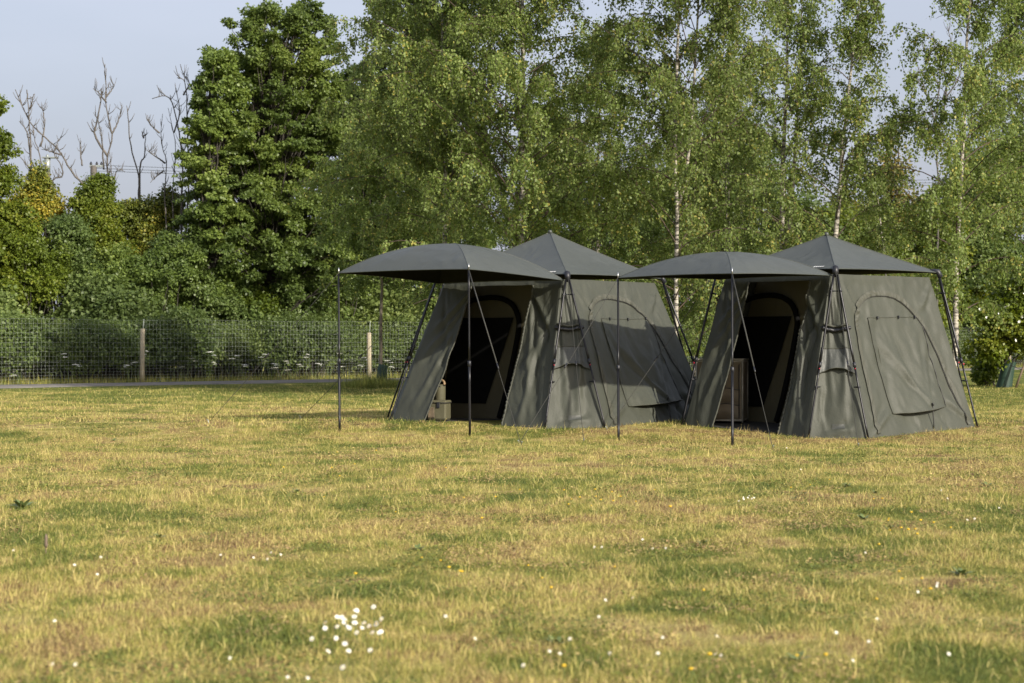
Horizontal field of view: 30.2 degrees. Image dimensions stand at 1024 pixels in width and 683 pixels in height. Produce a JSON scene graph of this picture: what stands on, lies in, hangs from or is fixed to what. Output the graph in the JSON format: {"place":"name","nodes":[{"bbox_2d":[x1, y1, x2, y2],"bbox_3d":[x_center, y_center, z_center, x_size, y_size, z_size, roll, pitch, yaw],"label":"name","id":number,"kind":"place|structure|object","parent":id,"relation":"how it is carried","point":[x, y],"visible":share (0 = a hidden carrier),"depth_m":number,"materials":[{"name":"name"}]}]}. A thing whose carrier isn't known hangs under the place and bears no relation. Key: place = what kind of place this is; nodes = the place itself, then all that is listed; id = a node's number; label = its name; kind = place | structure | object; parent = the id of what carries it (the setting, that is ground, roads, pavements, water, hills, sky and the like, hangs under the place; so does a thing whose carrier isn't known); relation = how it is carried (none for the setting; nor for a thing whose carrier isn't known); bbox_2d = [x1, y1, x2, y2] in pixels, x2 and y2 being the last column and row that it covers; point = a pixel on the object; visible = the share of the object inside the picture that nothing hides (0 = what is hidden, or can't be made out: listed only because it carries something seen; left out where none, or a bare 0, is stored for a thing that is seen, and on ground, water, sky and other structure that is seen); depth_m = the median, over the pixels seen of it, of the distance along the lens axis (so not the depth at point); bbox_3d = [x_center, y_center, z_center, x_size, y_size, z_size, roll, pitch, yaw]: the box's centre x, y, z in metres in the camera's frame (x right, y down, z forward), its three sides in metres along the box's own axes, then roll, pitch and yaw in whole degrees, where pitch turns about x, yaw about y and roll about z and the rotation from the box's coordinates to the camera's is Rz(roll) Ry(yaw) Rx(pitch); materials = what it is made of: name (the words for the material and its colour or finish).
{"place":"outdoors","nodes":[
{"label":"outdoors","id":0,"kind":"place"},
{"bbox_2d":[0,367,1021,387],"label":"path","id":1,"kind":"structure","parent":0,"point":[163,383],"depth_m":49.96,"materials":[{"name":"grey asphalt"}]},
{"bbox_2d":[0,362,1022,384],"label":"rough grass","id":2,"kind":"structure","parent":0,"point":[149,379],"depth_m":53.51,"materials":[{"name":"green plant"}]},
{"bbox_2d":[0,360,1023,682],"bbox_3d":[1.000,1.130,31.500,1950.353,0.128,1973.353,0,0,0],"label":"ground","id":3,"kind":"structure","parent":0,"point":[904,574],"depth_m":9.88,"materials":[{"name":"green plant"}]},
{"bbox_2d":[0,285,35,365],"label":"bramble bush","id":4,"kind":"object","parent":3,"relation":"on","point":[5,307],"visible":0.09,"depth_m":53.25,"materials":[{"name":"green plant"}]},
{"bbox_2d":[9,497,32,507],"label":"broadleaf weed","id":5,"kind":"object","parent":3,"relation":"on","point":[17,503],"visible":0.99,"depth_m":12.77,"materials":[{"name":"green plant"}]},
{"bbox_2d":[0,94,67,312],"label":"sycamore tree","id":6,"kind":"object","parent":3,"relation":"on","point":[12,212],"visible":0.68,"depth_m":56.63,"materials":[{"name":"green plant"}]},
{"bbox_2d":[0,218,73,378],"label":"bush","id":7,"kind":"object","parent":3,"relation":"on","point":[50,269],"visible":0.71,"depth_m":56.50,"materials":[{"name":"green plant"}]},
{"bbox_2d":[5,159,70,376],"bbox_3d":[-14.938,-2.292,60.017,2.601,6.924,2.014,0,0,0],"label":"bush","id":8,"kind":"object","parent":3,"relation":"on","point":[37,189],"visible":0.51,"depth_m":59.67,"materials":[{"name":"green plant"}]},
{"bbox_2d":[0,309,91,382],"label":"bramble bush","id":9,"kind":"object","parent":3,"relation":"on","point":[24,348],"visible":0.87,"depth_m":51.30,"materials":[{"name":"green plant"}]},
{"bbox_2d":[44,534,47,553],"bbox_3d":[-2.447,1.075,9.971,0.020,0.130,0.019,0,0,0],"label":"seed head","id":10,"kind":"object","parent":3,"relation":"on","point":[46,542],"visible":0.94,"depth_m":9.97},
{"bbox_2d":[12,85,86,373],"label":"dead tree","id":11,"kind":"object","parent":3,"relation":"on","point":[40,145],"visible":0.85,"depth_m":59.97,"materials":[{"name":"grey wood"}]},
{"bbox_2d":[42,154,58,237],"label":"utility pole","id":12,"kind":"object","parent":3,"relation":"on","point":[47,158],"visible":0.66,"depth_m":75.91,"materials":[{"name":"grey wood"}]},
{"bbox_2d":[61,353,79,382],"bbox_3d":[-11.999,0.733,51.526,0.310,0.835,0.627,0,0,44],"label":"cow parsley","id":13,"kind":"object","parent":3,"relation":"on","point":[66,367],"visible":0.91,"depth_m":51.53,"materials":[{"name":"plant"}]},
{"bbox_2d":[34,207,123,378],"bbox_3d":[-13.330,-1.479,58.105,3.152,5.300,2.816,0,0,0],"label":"bush","id":14,"kind":"object","parent":3,"relation":"on","point":[71,233],"visible":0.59,"depth_m":57.48,"materials":[{"name":"green plant"}]},
{"bbox_2d":[89,162,102,175],"bbox_3d":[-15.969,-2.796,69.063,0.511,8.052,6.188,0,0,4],"label":"utility pole","id":15,"kind":"object","parent":3,"relation":"on","point":[93,169],"visible":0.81,"depth_m":71.94,"materials":[{"name":"beige concrete"}]},
{"bbox_2d":[105,165,950,180],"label":"overhead wire","id":16,"kind":"object","parent":15,"relation":"attached to","point":[184,168],"visible":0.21,"depth_m":72.49,"materials":[{"name":"black metal"}]},
{"bbox_2d":[112,171,969,186],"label":"overhead wire","id":17,"kind":"object","parent":15,"relation":"attached to","point":[795,186],"visible":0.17,"depth_m":78.05,"materials":[{"name":"black metal"}]},
{"bbox_2d":[97,168,1005,183],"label":"overhead wire","id":18,"kind":"object","parent":15,"relation":"attached to","point":[185,171],"visible":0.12,"depth_m":72.31,"materials":[{"name":"black metal"}]},
{"bbox_2d":[77,58,124,196],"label":"dead tree","id":19,"kind":"object","parent":3,"relation":"on","point":[101,134],"visible":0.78,"depth_m":60.99,"materials":[{"name":"grey wood"}]},
{"bbox_2d":[65,172,141,377],"bbox_3d":[-12.782,-2.063,58.934,2.571,6.470,2.246,0,0,0],"label":"bush","id":20,"kind":"object","parent":3,"relation":"on","point":[95,201],"visible":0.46,"depth_m":58.56,"materials":[{"name":"green plant"}]},
{"bbox_2d":[38,263,174,379],"bbox_3d":[-12.314,-0.560,57.149,4.783,3.512,6.182,0,0,-25],"label":"bramble bush","id":21,"kind":"object","parent":3,"relation":"on","point":[105,302],"visible":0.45,"depth_m":55.87,"materials":[{"name":"green plant"}]},
{"bbox_2d":[54,311,161,381],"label":"bramble bush","id":22,"kind":"object","parent":3,"relation":"on","point":[106,349],"visible":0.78,"depth_m":52.87,"materials":[{"name":"green plant"}]},
{"bbox_2d":[120,355,129,379],"bbox_3d":[-10.754,0.760,52.926,0.310,0.778,0.627,0,0,-23],"label":"cow parsley","id":23,"kind":"object","parent":3,"relation":"on","point":[128,376],"visible":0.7,"depth_m":52.97,"materials":[{"name":"green plant"}]},
{"bbox_2d":[126,102,146,200],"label":"dead tree","id":24,"kind":"object","parent":3,"relation":"on","point":[139,182],"visible":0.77,"depth_m":61.99,"materials":[{"name":"grey wood"}]},
{"bbox_2d":[130,350,147,378],"bbox_3d":[-10.472,0.700,53.388,0.310,0.904,0.627,0,0,44],"label":"cow parsley","id":25,"kind":"object","parent":3,"relation":"on","point":[146,351],"visible":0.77,"depth_m":53.30,"materials":[{"name":"white plant"}]},
{"bbox_2d":[79,241,204,378],"bbox_3d":[-11.306,-0.956,57.937,3.861,4.260,2.751,0,0,0],"label":"bush","id":26,"kind":"object","parent":3,"relation":"on","point":[137,270],"visible":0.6,"depth_m":57.46,"materials":[{"name":"green plant"}]},
{"bbox_2d":[114,182,190,376],"bbox_3d":[-11.695,-1.992,60.953,2.639,6.331,2.680,0,0,-43],"label":"bush","id":27,"kind":"object","parent":3,"relation":"on","point":[146,218],"visible":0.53,"depth_m":60.47,"materials":[{"name":"green plant"}]},
{"bbox_2d":[145,64,191,376],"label":"dead tree","id":28,"kind":"object","parent":3,"relation":"on","point":[174,172],"visible":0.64,"depth_m":59.99,"materials":[{"name":"grey wood"}]},
{"bbox_2d":[109,303,237,380],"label":"bramble bush","id":29,"kind":"object","parent":3,"relation":"on","point":[172,335],"visible":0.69,"depth_m":54.69,"materials":[{"name":"green plant"}]},
{"bbox_2d":[179,358,194,380],"bbox_3d":[-9.363,0.811,54.619,0.627,0.670,0.310,0,0,7],"label":"cow parsley","id":30,"kind":"object","parent":3,"relation":"on","point":[188,368],"visible":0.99,"depth_m":54.56,"materials":[{"name":"plant"}]},
{"bbox_2d":[147,221,251,377],"bbox_3d":[-9.785,-1.372,58.947,3.563,5.089,2.978,0,0,0],"label":"bush","id":31,"kind":"object","parent":3,"relation":"on","point":[198,291],"visible":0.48,"depth_m":58.29,"materials":[{"name":"green plant"}]},
{"bbox_2d":[156,46,263,377],"bbox_3d":[-9.408,-4.037,59.053,3.389,10.438,2.874,0,0,0],"label":"sycamore tree","id":32,"kind":"object","parent":3,"relation":"on","point":[204,160],"visible":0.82,"depth_m":58.53,"materials":[{"name":"green plant"}]},
{"bbox_2d":[208,351,214,377],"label":"cow parsley","id":33,"kind":"object","parent":3,"relation":"on","point":[211,363],"visible":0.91,"depth_m":54.66,"materials":[{"name":"white plant"}]},
{"bbox_2d":[181,317,273,378],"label":"bramble bush","id":34,"kind":"object","parent":3,"relation":"on","point":[251,343],"visible":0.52,"depth_m":56.52,"materials":[{"name":"green plant"}]},
{"bbox_2d":[229,355,246,375],"bbox_3d":[-7.943,0.775,55.570,0.627,0.747,0.310,0,0,31],"label":"cow parsley","id":35,"kind":"object","parent":3,"relation":"on","point":[240,366],"visible":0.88,"depth_m":55.58,"materials":[{"name":"white plant"}]},
{"bbox_2d":[212,281,287,377],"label":"bush","id":36,"kind":"object","parent":3,"relation":"on","point":[258,295],"visible":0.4,"depth_m":59.04,"materials":[{"name":"green plant"}]},
{"bbox_2d":[155,0,365,376],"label":"sycamore tree","id":37,"kind":"object","parent":3,"relation":"on","point":[275,163],"visible":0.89,"depth_m":59.17,"materials":[{"name":"green plant"}]},
{"bbox_2d":[169,274,351,376],"bbox_3d":[-8.520,-0.615,60.388,7.065,3.631,4.660,0,0,-14],"label":"bramble bush","id":38,"kind":"object","parent":3,"relation":"on","point":[300,309],"visible":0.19,"depth_m":59.63,"materials":[{"name":"green plant"}]},
{"bbox_2d":[259,354,276,375],"bbox_3d":[-7.169,0.756,56.147,0.627,0.786,0.310,0,0,16],"label":"cow parsley","id":39,"kind":"object","parent":3,"relation":"on","point":[268,365],"visible":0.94,"depth_m":56.17,"materials":[{"name":"white plant"}]},
{"bbox_2d":[246,304,363,378],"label":"bramble bush","id":40,"kind":"object","parent":3,"relation":"on","point":[294,345],"visible":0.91,"depth_m":57.49,"materials":[{"name":"green plant"}]},
{"bbox_2d":[305,354,322,375],"bbox_3d":[-6.001,0.762,57.236,0.627,0.774,0.310,0,0,-17],"label":"cow parsley","id":41,"kind":"object","parent":3,"relation":"on","point":[315,363],"visible":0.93,"depth_m":57.26,"materials":[{"name":"white plant"}]},
{"bbox_2d":[280,252,378,375],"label":"bush","id":42,"kind":"object","parent":3,"relation":"on","point":[348,313],"visible":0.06,"depth_m":61.66,"materials":[{"name":"green plant"}]},
{"bbox_2d":[323,350,337,377],"bbox_3d":[-5.536,0.698,58.057,0.627,0.909,0.310,0,0,18],"label":"cow parsley","id":43,"kind":"object","parent":3,"relation":"on","point":[332,364],"visible":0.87,"depth_m":58.01,"materials":[{"name":"green plant"}]},
{"bbox_2d":[314,317,402,376],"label":"bramble bush","id":44,"kind":"object","parent":3,"relation":"on","point":[361,337],"visible":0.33,"depth_m":59.82,"materials":[{"name":"green plant"}]},
{"bbox_2d":[317,360,403,388],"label":"grass tuft","id":45,"kind":"object","parent":3,"relation":"on","point":[368,382],"visible":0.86,"depth_m":45.95,"materials":[{"name":"green plant"}]},
{"bbox_2d":[315,60,412,373],"bbox_3d":[-4.917,-4.284,63.800,5.162,10.933,4.203,0,0,0],"label":"sycamore tree","id":46,"kind":"object","parent":3,"relation":"on","point":[345,76],"visible":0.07,"depth_m":63.42,"materials":[{"name":"green plant"}]},
{"bbox_2d":[287,60,467,381],"bbox_3d":[-3.092,-2.898,46.647,4.561,8.192,3.873,0,0,35],"label":"young tree","id":47,"kind":"object","parent":3,"relation":"on","point":[360,162],"visible":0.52,"depth_m":46.22,"materials":[{"name":"green plant"}]},
{"bbox_2d":[341,280,435,374],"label":"bramble bush","id":48,"kind":"object","parent":3,"relation":"on","point":[367,310],"visible":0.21,"depth_m":62.24,"materials":[{"name":"green plant"}]},
{"bbox_2d":[365,314,427,375],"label":"bramble bush","id":49,"kind":"object","parent":3,"relation":"on","point":[395,331],"visible":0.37,"depth_m":60.98,"materials":[{"name":"green plant"}]},
{"bbox_2d":[375,277,436,373],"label":"bush","id":50,"kind":"object","parent":3,"relation":"on","point":[435,290],"visible":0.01,"depth_m":64.64,"materials":[{"name":"green plant"}]},
{"bbox_2d":[361,0,508,299],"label":"birch tree","id":51,"kind":"object","parent":3,"relation":"on","point":[407,30],"visible":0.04,"depth_m":62.58,"materials":[{"name":"green plant"}]},
{"bbox_2d":[378,150,502,330],"bbox_3d":[-1.916,-2.092,49.071,3.099,6.554,3.649,0,0,28],"label":"young tree","id":52,"kind":"object","parent":3,"relation":"on","point":[424,296],"visible":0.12,"depth_m":49.06,"materials":[{"name":"green plant"}]},
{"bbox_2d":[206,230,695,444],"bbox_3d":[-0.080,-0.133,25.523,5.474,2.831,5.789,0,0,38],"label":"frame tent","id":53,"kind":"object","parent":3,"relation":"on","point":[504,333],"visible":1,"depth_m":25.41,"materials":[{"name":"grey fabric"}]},
{"bbox_2d":[427,400,451,419],"bbox_3d":[-0.993,0.921,25.531,0.310,0.262,0.242,0,0,18],"label":"cool bag","id":54,"kind":"object","parent":53,"relation":"on","point":[440,410],"visible":0.94,"depth_m":25.43,"materials":[{"name":"beige fabric"}]},
{"bbox_2d":[435,379,445,399],"bbox_3d":[-0.985,0.783,25.966,0.153,0.546,0.158,0,0,-4],"label":"storage tube","id":55,"kind":"object","parent":54,"relation":"on","point":[440,394],"visible":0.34,"depth_m":25.90,"materials":[{"name":"beige plastic"}]},
{"bbox_2d":[601,317,682,406],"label":"window cover","id":56,"kind":"structure","parent":53,"relation":"in","point":[658,384],"depth_m":25.40,"materials":[{"name":"grey fabric"}]},
{"bbox_2d":[311,0,602,284],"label":"birch tree","id":57,"kind":"object","parent":3,"relation":"on","point":[395,140],"visible":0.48,"depth_m":40.56,"materials":[{"name":"green plant"}]},
{"bbox_2d":[0,318,1020,383],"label":"wire fence","id":58,"kind":"object","parent":3,"relation":"on","point":[142,356],"visible":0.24,"depth_m":54.13,"materials":[{"name":"grey metal"}]},
{"bbox_2d":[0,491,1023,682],"bbox_3d":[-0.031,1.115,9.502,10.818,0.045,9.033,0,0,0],"label":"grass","id":59,"kind":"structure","parent":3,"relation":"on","point":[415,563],"depth_m":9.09,"materials":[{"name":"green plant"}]},
{"bbox_2d":[0,416,1023,493],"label":"clover","id":60,"kind":"object","parent":3,"relation":"on","point":[361,457],"visible":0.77,"depth_m":18.49,"materials":[{"name":"green plant"}]},
{"bbox_2d":[362,0,691,311],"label":"birch tree","id":61,"kind":"object","parent":3,"relation":"on","point":[503,60],"visible":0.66,"depth_m":37.86,"materials":[{"name":"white plant"}]},
{"bbox_2d":[473,93,628,256],"bbox_3d":[0.992,-2.525,46.922,4.266,7.382,3.970,0,0,25],"label":"birch tree","id":62,"kind":"object","parent":3,"relation":"on","point":[559,230],"visible":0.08,"depth_m":46.61,"materials":[{"name":"green plant"}]},
{"bbox_2d":[545,635,565,644],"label":"broadleaf weed","id":63,"kind":"object","parent":3,"relation":"on","point":[556,640],"visible":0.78,"depth_m":7.07,"materials":[{"name":"green plant"}]},
{"bbox_2d":[484,15,686,312],"bbox_3d":[1.755,-3.124,43.106,4.570,8.586,5.021,0,0,-30],"label":"birch tree","id":64,"kind":"object","parent":3,"relation":"on","point":[620,252],"visible":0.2,"depth_m":42.86,"materials":[{"name":"green plant"}]},
{"bbox_2d":[669,297,690,364],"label":"bramble bush","id":65,"kind":"object","parent":3,"relation":"on","point":[679,317],"visible":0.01,"depth_m":73.24,"materials":[{"name":"green plant"}]},
{"bbox_2d":[543,0,818,369],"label":"birch tree","id":66,"kind":"object","parent":3,"relation":"on","point":[661,77],"visible":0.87,"depth_m":36.38,"materials":[{"name":"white plant"}]},
{"bbox_2d":[672,321,691,360],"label":"bramble bush","id":67,"kind":"object","parent":3,"relation":"on","point":[678,338],"depth_m":69.46,"materials":[{"name":"green plant"}]},
{"bbox_2d":[635,82,738,378],"bbox_3d":[4.351,-2.594,45.963,3.230,7.525,2.927,0,0,8],"label":"birch tree","id":68,"kind":"object","parent":3,"relation":"on","point":[655,234],"visible":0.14,"depth_m":45.65,"materials":[{"name":"green plant"}]},
{"bbox_2d":[684,327,708,367],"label":"bramble bush","id":69,"kind":"object","parent":3,"relation":"on","point":[700,346],"visible":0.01,"depth_m":70.18,"materials":[{"name":"green plant"}]},
{"bbox_2d":[550,135,902,319],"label":"alder tree","id":70,"kind":"object","parent":3,"relation":"on","point":[806,200],"visible":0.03,"depth_m":72.95,"materials":[{"name":"green plant"}]},
{"bbox_2d":[650,43,804,332],"bbox_3d":[4.908,-2.927,43.670,3.583,8.190,3.866,0,0,21],"label":"birch tree","id":71,"kind":"object","parent":3,"relation":"on","point":[737,160],"visible":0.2,"depth_m":43.47,"materials":[{"name":"green plant"}]},
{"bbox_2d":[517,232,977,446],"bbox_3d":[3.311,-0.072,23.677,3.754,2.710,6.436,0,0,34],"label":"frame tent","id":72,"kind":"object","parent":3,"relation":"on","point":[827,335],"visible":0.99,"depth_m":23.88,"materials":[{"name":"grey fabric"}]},
{"bbox_2d":[694,358,748,422],"bbox_3d":[2.763,0.640,24.963,0.650,0.833,0.557,0,0,15],"label":"camping cupboard","id":73,"kind":"object","parent":72,"relation":"on","point":[740,365],"visible":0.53,"depth_m":24.69,"materials":[{"name":"brown fabric"}]},
{"bbox_2d":[868,315,945,413],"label":"window cover","id":74,"kind":"structure","parent":72,"relation":"in","point":[911,385],"depth_m":23.77,"materials":[{"name":"grey fabric"}]},
{"bbox_2d":[693,0,870,249],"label":"birch tree","id":75,"kind":"object","parent":3,"relation":"on","point":[803,39],"visible":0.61,"depth_m":39.89,"materials":[{"name":"green plant"}]},
{"bbox_2d":[783,651,808,661],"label":"broadleaf weed","id":76,"kind":"object","parent":3,"relation":"on","point":[798,653],"visible":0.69,"depth_m":6.72,"materials":[{"name":"green plant"}]},
{"bbox_2d":[745,0,932,252],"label":"birch tree","id":77,"kind":"object","parent":3,"relation":"on","point":[857,50],"visible":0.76,"depth_m":38.78,"materials":[{"name":"green plant"}]},
{"bbox_2d":[856,513,869,519],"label":"broadleaf weed","id":78,"kind":"object","parent":3,"relation":"on","point":[861,516],"visible":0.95,"depth_m":12.03,"materials":[{"name":"green plant"}]},
{"bbox_2d":[804,115,963,255],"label":"alder tree","id":79,"kind":"object","parent":3,"relation":"on","point":[896,194],"visible":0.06,"depth_m":80.56,"materials":[{"name":"green plant"}]},
{"bbox_2d":[811,193,976,328],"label":"shrub","id":80,"kind":"object","parent":3,"relation":"on","point":[917,250],"visible":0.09,"depth_m":76.29,"materials":[{"name":"green plant"}]},
{"bbox_2d":[857,165,934,292],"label":"birch tree","id":81,"kind":"object","parent":3,"relation":"on","point":[884,247],"visible":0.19,"depth_m":44.09,"materials":[{"name":"green plant"}]},
{"bbox_2d":[846,0,1023,366],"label":"birch tree","id":82,"kind":"object","parent":3,"relation":"on","point":[975,87],"visible":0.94,"depth_m":37.96,"materials":[{"name":"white plant"}]},
{"bbox_2d":[903,21,971,303],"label":"dead tree","id":83,"kind":"object","parent":3,"relation":"on","point":[938,95],"visible":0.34,"depth_m":52.00,"materials":[{"name":"grey wood"}]},
{"bbox_2d":[945,329,951,349],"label":"bramble bush","id":84,"kind":"object","parent":3,"relation":"on","point":[950,342],"depth_m":81.14,"materials":[{"name":"green plant"}]},
{"bbox_2d":[945,323,976,362],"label":"bramble bush","id":85,"kind":"object","parent":3,"relation":"on","point":[960,347],"visible":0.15,"depth_m":82.21,"materials":[{"name":"green plant"}]},
{"bbox_2d":[949,567,972,574],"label":"broadleaf weed","id":86,"kind":"object","parent":3,"relation":"on","point":[959,571],"visible":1,"depth_m":9.16,"materials":[{"name":"green plant"}]},
{"bbox_2d":[908,100,1023,303],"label":"alder tree","id":87,"kind":"object","parent":3,"relation":"on","point":[976,257],"visible":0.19,"depth_m":85.48,"materials":[{"name":"green plant"}]},
{"bbox_2d":[959,299,982,334],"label":"bramble bush","id":88,"kind":"object","parent":3,"relation":"on","point":[964,326],"visible":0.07,"depth_m":84.97,"materials":[{"name":"green plant"}]},
{"bbox_2d":[964,328,987,360],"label":"bramble bush","id":89,"kind":"object","parent":3,"relation":"on","point":[972,339],"visible":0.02,"depth_m":83.23,"materials":[{"name":"green plant"}]},
{"bbox_2d":[936,0,1023,329],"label":"birch tree","id":90,"kind":"object","parent":3,"relation":"on","point":[1006,31],"visible":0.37,"depth_m":47.02,"materials":[{"name":"green plant"}]},
{"bbox_2d":[947,232,1018,366],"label":"shrub","id":91,"kind":"object","parent":3,"relation":"on","point":[981,294],"visible":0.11,"depth_m":85.12,"materials":[{"name":"green plant"}]},
{"bbox_2d":[969,359,1009,385],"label":"shrub","id":92,"kind":"object","parent":3,"relation":"on","point":[987,374],"visible":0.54,"depth_m":47.79,"materials":[{"name":"green plant"}]},
{"bbox_2d":[958,259,1023,387],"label":"flowering tree","id":93,"kind":"object","parent":3,"relation":"on","point":[1002,346],"visible":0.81,"depth_m":46.27,"materials":[{"name":"green plant"}]},
{"bbox_2d":[1010,364,1023,387],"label":"tree stake","id":94,"kind":"object","parent":3,"relation":"on","point":[1019,377],"visible":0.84,"depth_m":45.98,"materials":[{"name":"brown wood"}]},
{"bbox_2d":[1011,352,1023,365],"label":"bramble bush","id":95,"kind":"object","parent":3,"relation":"on","point":[1015,355],"depth_m":85.42,"materials":[{"name":"green plant"}]},
{"bbox_2d":[0,423,1023,505],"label":"grass","id":96,"kind":"structure","parent":0,"point":[428,448],"depth_m":16.99,"materials":[{"name":"green plant"}]},
{"bbox_2d":[0,382,1023,428],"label":"grass","id":97,"kind":"structure","parent":0,"point":[217,397],"depth_m":33.00,"materials":[{"name":"green plant"}]},
{"bbox_2d":[0,0,1023,318],"label":"sky","id":98,"kind":"structure","parent":0,"point":[55,49],"materials":[{"name":"blue"}]}
]}

